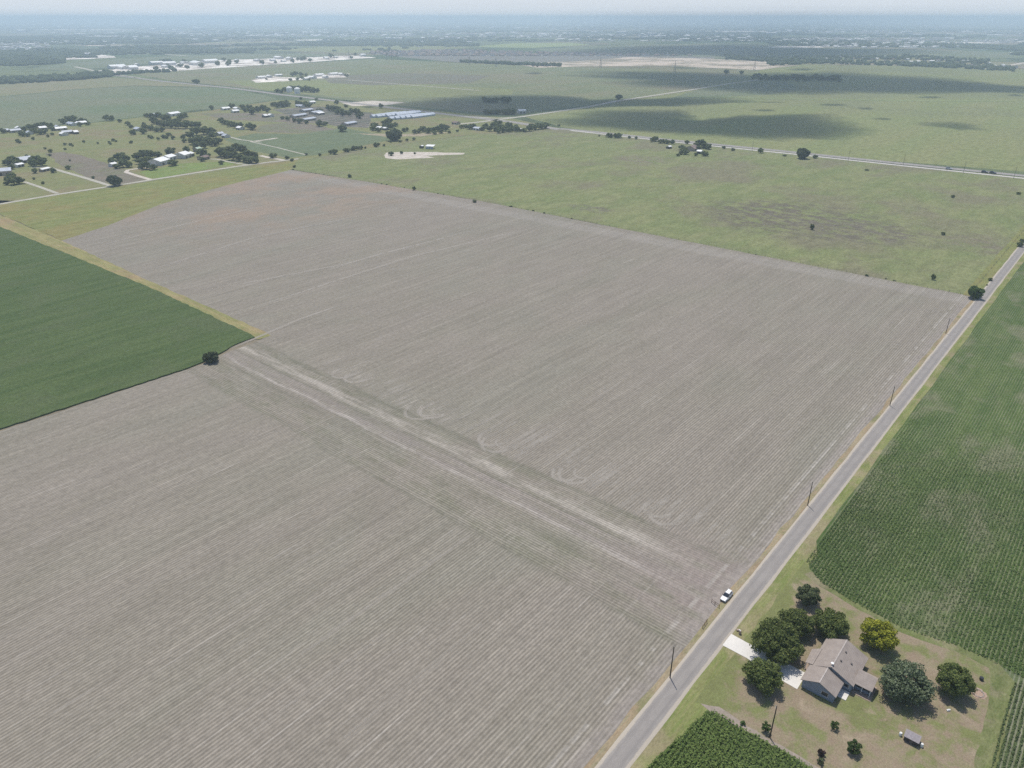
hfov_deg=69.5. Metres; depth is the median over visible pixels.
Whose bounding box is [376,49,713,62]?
estate ground
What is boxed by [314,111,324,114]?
shed
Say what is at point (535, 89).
field
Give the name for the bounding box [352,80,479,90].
road
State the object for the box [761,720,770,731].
sapling
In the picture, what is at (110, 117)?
tree
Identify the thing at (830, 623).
tree
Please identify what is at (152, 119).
tree
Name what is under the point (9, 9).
sky
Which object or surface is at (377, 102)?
bare strip
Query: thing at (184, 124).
tree
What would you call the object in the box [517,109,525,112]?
barn
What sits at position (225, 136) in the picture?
outbuilding
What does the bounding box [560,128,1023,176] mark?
highway
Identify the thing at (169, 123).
tree
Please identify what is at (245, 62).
quarry floor
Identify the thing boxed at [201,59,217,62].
quarry shed
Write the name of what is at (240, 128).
outbuilding
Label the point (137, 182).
lane
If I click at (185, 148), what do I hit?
tree
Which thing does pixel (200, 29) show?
warehouse
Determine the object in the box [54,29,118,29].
pale field
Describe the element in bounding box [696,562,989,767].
yard
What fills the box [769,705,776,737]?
utility pole
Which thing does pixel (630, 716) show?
verge
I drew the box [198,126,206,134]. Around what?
tree
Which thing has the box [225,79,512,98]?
field
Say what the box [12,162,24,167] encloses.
shed
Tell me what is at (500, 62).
woods
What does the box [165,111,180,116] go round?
barn
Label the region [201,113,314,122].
bare strip
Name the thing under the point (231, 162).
drive
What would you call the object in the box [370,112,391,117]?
greenhouse
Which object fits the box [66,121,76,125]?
house
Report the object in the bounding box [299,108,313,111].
long shed
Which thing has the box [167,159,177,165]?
tree
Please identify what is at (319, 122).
tree
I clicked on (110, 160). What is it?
tree
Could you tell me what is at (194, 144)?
tree
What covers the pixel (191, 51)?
woods
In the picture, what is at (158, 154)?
tree
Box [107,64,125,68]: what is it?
quarry shed
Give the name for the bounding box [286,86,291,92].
storage tank
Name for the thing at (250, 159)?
tree
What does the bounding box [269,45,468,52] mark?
field
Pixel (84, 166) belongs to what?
bare strip
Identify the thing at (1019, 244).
tree
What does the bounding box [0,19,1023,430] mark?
ground
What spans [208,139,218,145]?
tree
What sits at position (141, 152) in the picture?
tree
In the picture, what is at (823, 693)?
window
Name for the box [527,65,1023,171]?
field
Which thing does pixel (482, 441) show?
wheel marks
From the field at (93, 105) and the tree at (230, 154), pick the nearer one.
the tree at (230, 154)
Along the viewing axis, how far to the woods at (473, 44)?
4424.29 m
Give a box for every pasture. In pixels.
[0,100,555,200]
[0,160,297,240]
[291,129,1023,293]
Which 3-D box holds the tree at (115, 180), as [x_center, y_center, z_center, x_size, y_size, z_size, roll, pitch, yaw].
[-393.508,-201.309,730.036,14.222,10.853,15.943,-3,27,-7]
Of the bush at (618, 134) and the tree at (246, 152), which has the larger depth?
the bush at (618, 134)
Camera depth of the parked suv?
211.77 m
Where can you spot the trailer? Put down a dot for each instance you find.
(44, 169)
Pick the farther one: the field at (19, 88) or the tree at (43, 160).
the field at (19, 88)
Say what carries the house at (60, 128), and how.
on the homestead pasture at (102, 134)
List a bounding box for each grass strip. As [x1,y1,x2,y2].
[0,215,270,338]
[805,572,1015,767]
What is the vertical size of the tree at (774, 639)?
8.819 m
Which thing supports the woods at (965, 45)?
on the ground at (484, 23)
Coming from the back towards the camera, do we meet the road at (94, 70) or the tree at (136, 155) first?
the road at (94, 70)
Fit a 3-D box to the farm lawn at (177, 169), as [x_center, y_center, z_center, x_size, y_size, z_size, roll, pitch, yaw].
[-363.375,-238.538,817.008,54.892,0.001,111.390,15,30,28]
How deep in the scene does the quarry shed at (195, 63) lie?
2555.77 m
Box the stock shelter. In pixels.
[426,144,434,148]
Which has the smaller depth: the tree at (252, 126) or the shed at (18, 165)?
the shed at (18, 165)
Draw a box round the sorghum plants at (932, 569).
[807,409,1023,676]
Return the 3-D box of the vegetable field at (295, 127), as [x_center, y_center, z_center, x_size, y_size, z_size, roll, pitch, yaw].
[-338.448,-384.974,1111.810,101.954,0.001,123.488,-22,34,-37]
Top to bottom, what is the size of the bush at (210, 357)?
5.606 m
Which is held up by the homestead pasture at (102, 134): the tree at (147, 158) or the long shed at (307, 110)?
the tree at (147, 158)
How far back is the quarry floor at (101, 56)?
3057.59 m
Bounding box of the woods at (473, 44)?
[372,42,479,45]
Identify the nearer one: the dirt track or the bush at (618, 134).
the dirt track
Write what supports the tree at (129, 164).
on the homestead pasture at (102, 134)
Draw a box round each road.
[76,67,139,77]
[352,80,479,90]
[453,79,764,124]
[465,116,524,117]
[595,246,1023,767]
[688,96,1014,101]
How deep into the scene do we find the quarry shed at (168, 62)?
2559.61 m
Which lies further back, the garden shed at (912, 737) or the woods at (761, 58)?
the woods at (761, 58)
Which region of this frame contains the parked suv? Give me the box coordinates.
[720,589,732,601]
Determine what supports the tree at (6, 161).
on the homestead pasture at (102, 134)
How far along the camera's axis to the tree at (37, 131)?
1047.99 m
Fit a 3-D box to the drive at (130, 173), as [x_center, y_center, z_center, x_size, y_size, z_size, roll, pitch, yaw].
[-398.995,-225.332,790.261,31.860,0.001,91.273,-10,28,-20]
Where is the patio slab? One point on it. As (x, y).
(843, 694)
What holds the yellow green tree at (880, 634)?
on the yard at (874, 726)
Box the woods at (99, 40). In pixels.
[0,19,1023,58]
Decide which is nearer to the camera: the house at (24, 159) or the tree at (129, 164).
the tree at (129, 164)
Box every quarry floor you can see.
[66,55,115,59]
[100,55,374,72]
[252,74,346,82]
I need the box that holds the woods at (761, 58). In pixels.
[724,53,989,63]
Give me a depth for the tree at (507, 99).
1427.56 m
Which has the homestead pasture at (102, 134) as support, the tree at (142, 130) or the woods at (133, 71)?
the tree at (142, 130)
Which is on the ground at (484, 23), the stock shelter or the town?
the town
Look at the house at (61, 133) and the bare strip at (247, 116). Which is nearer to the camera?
the house at (61, 133)
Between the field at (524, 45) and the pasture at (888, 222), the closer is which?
the pasture at (888, 222)
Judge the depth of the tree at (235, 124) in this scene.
1110.35 m
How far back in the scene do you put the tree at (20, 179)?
738.20 m
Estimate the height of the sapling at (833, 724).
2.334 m
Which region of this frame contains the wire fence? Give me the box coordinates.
[296,170,967,293]
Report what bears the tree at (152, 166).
on the homestead pasture at (102, 134)
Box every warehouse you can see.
[17,30,30,32]
[193,28,206,30]
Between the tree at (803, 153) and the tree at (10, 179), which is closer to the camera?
the tree at (10, 179)
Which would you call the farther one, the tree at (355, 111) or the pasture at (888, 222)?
the tree at (355, 111)
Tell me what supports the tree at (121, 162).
on the homestead pasture at (102, 134)
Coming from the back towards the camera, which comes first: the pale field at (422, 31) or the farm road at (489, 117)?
the pale field at (422, 31)
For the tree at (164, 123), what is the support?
on the homestead pasture at (102, 134)
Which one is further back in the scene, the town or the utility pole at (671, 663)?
the town
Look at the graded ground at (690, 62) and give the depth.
2662.70 m
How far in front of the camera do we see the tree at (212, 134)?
1013.37 m
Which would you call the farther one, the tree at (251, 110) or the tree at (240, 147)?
the tree at (251, 110)
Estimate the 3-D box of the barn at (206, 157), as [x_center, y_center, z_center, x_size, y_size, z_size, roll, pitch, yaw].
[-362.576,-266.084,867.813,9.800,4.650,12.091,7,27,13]
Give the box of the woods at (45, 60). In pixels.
[0,55,65,65]
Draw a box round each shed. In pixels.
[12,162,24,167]
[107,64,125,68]
[127,66,137,69]
[148,61,162,64]
[160,61,176,64]
[189,61,204,65]
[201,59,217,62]
[273,56,283,58]
[289,113,307,117]
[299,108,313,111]
[302,117,316,120]
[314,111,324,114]
[341,121,356,125]
[903,729,921,746]
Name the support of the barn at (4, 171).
on the homestead pasture at (102, 134)
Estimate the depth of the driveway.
193.04 m
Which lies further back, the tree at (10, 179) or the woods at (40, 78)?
the woods at (40, 78)
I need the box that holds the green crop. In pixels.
[0,227,254,429]
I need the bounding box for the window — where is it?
[821,691,827,697]
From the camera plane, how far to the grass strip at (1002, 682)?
183.09 m
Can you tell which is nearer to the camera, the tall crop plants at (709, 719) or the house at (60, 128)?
the tall crop plants at (709, 719)
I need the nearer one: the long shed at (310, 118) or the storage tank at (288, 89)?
the long shed at (310, 118)
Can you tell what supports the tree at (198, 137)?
on the homestead pasture at (102, 134)
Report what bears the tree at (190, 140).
on the homestead pasture at (102, 134)
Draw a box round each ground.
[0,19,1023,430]
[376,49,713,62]
[523,57,798,69]
[706,667,1023,766]
[999,681,1023,767]
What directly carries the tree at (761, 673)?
on the yard at (874, 726)
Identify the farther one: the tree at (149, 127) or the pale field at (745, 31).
the pale field at (745, 31)
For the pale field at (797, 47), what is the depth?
4053.89 m
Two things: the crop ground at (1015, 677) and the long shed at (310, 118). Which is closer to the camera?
the crop ground at (1015, 677)
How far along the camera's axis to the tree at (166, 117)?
1181.39 m
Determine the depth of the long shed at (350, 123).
1141.50 m
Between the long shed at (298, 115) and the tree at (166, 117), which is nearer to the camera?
the tree at (166, 117)
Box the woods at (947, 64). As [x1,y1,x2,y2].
[766,57,1015,71]
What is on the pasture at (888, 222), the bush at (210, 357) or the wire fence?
the wire fence
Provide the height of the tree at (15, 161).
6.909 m
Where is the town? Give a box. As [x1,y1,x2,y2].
[0,22,1023,49]
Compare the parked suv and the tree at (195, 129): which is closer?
the parked suv
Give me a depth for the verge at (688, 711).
219.20 m
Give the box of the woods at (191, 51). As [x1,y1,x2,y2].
[0,47,255,56]
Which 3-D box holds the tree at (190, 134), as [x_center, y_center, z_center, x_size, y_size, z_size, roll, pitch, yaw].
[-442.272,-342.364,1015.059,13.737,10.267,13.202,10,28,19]
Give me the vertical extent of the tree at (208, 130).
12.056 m
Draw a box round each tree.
[1,158,11,164]
[6,155,18,160]
[7,175,19,184]
[11,159,20,163]
[14,177,24,183]
[31,159,38,166]
[32,155,42,160]
[35,129,43,133]
[36,157,47,165]
[58,118,67,123]
[68,115,76,120]
[105,175,122,185]
[106,115,114,119]
[107,158,117,162]
[113,152,124,158]
[118,158,126,166]
[119,155,129,160]
[125,161,132,166]
[131,152,140,158]
[134,158,143,162]
[138,150,144,156]
[139,128,146,133]
[140,161,149,168]
[142,156,153,160]
[144,150,155,156]
[146,125,153,130]
[148,164,156,169]
[149,116,157,123]
[154,151,161,157]
[160,120,168,127]
[163,114,170,119]
[164,147,175,154]
[167,121,173,126]
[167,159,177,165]
[173,120,180,128]
[176,113,184,119]
[179,121,188,128]
[182,146,189,151]
[184,131,194,137]
[187,137,197,143]
[189,126,199,134]
[191,141,198,147]
[192,121,201,126]
[193,135,203,141]
[196,148,206,155]
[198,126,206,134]
[198,141,208,147]
[200,136,212,143]
[205,127,216,133]
[208,131,216,138]
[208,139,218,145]
[213,147,224,156]
[220,150,228,157]
[225,121,232,126]
[225,151,237,159]
[226,146,235,151]
[231,121,239,126]
[233,153,243,160]
[236,144,247,151]
[242,150,251,155]
[244,156,257,162]
[246,108,255,113]
[249,124,256,129]
[249,151,257,156]
[269,153,276,157]
[273,102,280,107]
[279,101,285,106]
[315,119,323,126]
[337,125,346,131]
[353,108,359,114]
[382,122,391,128]
[385,128,401,140]
[424,127,431,132]
[503,97,511,102]
[741,656,784,696]
[749,617,805,665]
[777,608,815,637]
[795,584,821,605]
[796,148,810,158]
[812,607,849,639]
[846,739,862,754]
[859,617,899,651]
[878,658,936,706]
[935,662,977,696]
[968,286,984,298]
[1016,242,1023,246]
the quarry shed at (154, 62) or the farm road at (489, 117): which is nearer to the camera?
the farm road at (489, 117)
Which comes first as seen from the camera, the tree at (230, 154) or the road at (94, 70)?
the tree at (230, 154)
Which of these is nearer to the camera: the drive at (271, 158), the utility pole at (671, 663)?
the utility pole at (671, 663)
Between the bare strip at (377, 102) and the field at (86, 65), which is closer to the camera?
the bare strip at (377, 102)
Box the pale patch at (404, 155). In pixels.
[384,152,463,158]
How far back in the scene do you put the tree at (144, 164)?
807.28 m
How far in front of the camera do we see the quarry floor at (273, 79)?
2012.31 m
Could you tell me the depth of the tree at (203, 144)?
936.01 m
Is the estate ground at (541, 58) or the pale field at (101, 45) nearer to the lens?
the estate ground at (541, 58)
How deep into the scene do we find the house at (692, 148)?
921.25 m
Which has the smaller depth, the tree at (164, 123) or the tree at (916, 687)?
the tree at (916, 687)
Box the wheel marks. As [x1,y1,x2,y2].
[115,208,726,536]
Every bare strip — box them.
[45,152,152,184]
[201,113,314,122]
[344,101,403,105]
[356,132,447,135]
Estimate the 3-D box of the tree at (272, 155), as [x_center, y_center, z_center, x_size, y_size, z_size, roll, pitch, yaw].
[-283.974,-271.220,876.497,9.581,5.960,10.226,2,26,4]
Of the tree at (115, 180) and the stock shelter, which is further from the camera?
the stock shelter
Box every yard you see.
[272,107,372,127]
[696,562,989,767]
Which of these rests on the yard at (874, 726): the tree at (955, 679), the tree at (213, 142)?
the tree at (955, 679)
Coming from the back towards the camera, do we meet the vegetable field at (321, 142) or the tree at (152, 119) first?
the tree at (152, 119)
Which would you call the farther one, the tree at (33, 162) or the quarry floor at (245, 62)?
the quarry floor at (245, 62)
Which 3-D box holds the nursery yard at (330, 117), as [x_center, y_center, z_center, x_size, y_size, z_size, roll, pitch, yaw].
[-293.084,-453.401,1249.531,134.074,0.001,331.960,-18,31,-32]
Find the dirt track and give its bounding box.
[702,704,818,767]
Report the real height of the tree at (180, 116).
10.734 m
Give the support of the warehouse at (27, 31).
on the ground at (484, 23)
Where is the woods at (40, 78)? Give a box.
[0,69,113,83]
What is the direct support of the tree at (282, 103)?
on the homestead pasture at (102, 134)
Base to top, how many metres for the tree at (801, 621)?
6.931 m
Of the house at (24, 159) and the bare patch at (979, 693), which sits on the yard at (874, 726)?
the bare patch at (979, 693)
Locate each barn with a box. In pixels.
[0,167,11,175]
[147,156,169,165]
[164,154,176,159]
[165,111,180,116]
[174,151,191,158]
[197,155,209,159]
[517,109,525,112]
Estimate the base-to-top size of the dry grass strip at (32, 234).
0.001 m
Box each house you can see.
[9,128,20,132]
[18,155,29,162]
[54,126,67,130]
[59,131,68,135]
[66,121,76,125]
[686,144,696,150]
[800,638,878,702]
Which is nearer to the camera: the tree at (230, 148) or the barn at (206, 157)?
the barn at (206, 157)
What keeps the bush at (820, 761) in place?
on the yard at (874, 726)
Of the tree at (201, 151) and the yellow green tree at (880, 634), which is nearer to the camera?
the yellow green tree at (880, 634)
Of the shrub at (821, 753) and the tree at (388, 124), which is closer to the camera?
the shrub at (821, 753)
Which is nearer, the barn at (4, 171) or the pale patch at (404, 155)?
the barn at (4, 171)
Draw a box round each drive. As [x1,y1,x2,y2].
[23,181,57,193]
[31,167,110,185]
[124,167,149,179]
[216,159,246,164]
[253,142,304,154]
[261,155,284,159]
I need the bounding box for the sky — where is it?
[0,0,1023,18]
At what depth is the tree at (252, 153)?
864.65 m
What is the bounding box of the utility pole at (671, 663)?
[669,647,673,677]
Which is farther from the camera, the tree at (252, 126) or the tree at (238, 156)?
the tree at (252, 126)
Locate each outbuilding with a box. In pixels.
[221,134,230,137]
[235,126,244,129]
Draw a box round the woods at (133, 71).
[112,58,176,74]
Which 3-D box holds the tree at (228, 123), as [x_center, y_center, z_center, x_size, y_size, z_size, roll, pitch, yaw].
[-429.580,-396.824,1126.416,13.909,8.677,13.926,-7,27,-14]
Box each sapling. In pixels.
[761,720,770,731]
[830,721,839,728]
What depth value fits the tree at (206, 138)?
964.61 m
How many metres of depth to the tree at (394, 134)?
992.79 m
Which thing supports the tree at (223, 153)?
on the homestead pasture at (102, 134)
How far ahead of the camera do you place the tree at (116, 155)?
861.49 m
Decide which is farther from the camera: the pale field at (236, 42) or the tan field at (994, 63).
the pale field at (236, 42)
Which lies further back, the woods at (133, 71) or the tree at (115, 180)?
the woods at (133, 71)
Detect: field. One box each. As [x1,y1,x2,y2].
[0,77,209,95]
[0,86,276,128]
[0,170,972,767]
[35,53,337,70]
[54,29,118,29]
[79,45,132,45]
[138,59,759,114]
[207,42,265,42]
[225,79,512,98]
[225,128,388,156]
[256,122,335,132]
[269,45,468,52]
[306,39,355,40]
[323,73,488,84]
[364,31,457,31]
[474,43,588,47]
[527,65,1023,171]
[536,43,1013,58]
[669,79,799,98]
[715,31,785,31]
[773,46,829,47]
[854,58,1023,65]
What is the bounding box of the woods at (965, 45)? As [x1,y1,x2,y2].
[766,40,1023,50]
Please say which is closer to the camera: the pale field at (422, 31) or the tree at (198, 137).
the tree at (198, 137)
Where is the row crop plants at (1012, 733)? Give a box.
[991,681,1023,767]
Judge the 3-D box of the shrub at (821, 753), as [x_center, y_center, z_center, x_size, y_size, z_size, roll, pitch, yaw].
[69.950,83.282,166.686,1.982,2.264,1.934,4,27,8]
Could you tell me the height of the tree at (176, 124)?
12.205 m
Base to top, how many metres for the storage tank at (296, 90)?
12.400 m
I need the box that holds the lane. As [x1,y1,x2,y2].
[0,158,297,204]
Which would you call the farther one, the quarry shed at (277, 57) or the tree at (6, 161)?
the quarry shed at (277, 57)
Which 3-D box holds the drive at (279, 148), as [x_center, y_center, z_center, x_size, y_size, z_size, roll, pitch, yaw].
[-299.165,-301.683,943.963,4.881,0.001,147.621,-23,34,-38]
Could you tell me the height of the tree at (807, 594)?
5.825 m
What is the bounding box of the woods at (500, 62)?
[459,59,558,66]
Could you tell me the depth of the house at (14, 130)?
1069.49 m
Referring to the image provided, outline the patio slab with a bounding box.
[837,688,848,700]
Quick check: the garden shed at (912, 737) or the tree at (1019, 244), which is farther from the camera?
the tree at (1019, 244)
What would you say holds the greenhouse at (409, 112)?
on the homestead pasture at (102, 134)
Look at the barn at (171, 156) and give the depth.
862.80 m
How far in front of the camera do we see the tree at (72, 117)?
1173.79 m
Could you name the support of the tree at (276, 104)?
on the homestead pasture at (102, 134)
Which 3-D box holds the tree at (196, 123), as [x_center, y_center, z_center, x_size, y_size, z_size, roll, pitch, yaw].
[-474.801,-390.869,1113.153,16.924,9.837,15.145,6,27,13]
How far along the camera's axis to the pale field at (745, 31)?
8541.12 m
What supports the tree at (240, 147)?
on the homestead pasture at (102, 134)
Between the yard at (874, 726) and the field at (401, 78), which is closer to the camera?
the yard at (874, 726)
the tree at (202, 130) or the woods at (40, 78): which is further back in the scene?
the woods at (40, 78)
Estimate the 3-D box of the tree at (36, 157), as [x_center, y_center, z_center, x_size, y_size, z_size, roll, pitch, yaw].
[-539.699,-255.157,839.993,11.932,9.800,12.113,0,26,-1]
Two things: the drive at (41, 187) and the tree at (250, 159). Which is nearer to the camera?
the drive at (41, 187)
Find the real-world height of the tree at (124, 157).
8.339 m
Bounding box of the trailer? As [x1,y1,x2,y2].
[38,167,49,171]
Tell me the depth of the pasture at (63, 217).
666.35 m
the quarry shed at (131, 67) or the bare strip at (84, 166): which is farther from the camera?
the quarry shed at (131, 67)
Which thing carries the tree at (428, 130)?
on the homestead pasture at (102, 134)
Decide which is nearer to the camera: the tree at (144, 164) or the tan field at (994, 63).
the tree at (144, 164)
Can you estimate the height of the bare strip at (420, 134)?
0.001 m
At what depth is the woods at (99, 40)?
5923.93 m
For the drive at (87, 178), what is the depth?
774.80 m
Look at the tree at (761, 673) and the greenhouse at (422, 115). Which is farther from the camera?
the greenhouse at (422, 115)
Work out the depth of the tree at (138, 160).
837.95 m
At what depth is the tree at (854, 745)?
166.68 m
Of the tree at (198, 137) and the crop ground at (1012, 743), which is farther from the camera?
the tree at (198, 137)
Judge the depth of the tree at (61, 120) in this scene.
1153.35 m
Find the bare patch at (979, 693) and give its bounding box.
[971,687,986,699]
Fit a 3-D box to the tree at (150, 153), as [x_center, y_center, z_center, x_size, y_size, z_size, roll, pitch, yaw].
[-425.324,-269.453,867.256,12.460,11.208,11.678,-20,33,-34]
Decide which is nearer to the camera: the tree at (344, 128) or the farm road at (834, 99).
the tree at (344, 128)
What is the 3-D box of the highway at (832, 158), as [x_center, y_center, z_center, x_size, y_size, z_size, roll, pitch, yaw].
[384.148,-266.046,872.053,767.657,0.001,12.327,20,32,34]
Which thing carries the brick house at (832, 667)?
on the yard at (874, 726)
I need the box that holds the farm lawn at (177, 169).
[140,162,233,177]
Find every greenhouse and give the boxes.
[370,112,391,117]
[395,110,420,115]
[410,112,434,118]
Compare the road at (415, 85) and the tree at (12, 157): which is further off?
the road at (415, 85)
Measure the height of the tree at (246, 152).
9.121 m
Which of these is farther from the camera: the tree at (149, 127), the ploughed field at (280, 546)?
the tree at (149, 127)
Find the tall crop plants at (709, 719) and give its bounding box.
[646,709,812,767]
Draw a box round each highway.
[114,75,559,129]
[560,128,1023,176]
[570,130,1023,178]
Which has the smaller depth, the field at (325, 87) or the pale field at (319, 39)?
the field at (325, 87)
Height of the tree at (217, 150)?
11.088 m
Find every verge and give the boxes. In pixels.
[584,298,975,767]
[630,254,1023,767]
[963,226,1023,296]
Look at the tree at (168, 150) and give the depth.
887.62 m
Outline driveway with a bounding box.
[723,634,804,688]
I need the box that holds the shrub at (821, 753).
[817,748,825,757]
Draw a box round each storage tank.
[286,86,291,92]
[294,87,300,93]
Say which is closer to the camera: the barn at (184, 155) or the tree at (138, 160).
the tree at (138, 160)
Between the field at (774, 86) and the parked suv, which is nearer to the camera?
the parked suv
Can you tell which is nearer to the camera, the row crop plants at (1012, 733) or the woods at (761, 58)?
the row crop plants at (1012, 733)
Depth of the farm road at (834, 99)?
1498.08 m
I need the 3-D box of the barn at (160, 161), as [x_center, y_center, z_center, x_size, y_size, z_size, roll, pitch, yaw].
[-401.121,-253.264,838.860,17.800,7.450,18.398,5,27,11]
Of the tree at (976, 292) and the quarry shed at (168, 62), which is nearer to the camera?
the tree at (976, 292)
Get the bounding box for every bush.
[202,351,218,362]
[614,133,622,137]
[817,757,824,764]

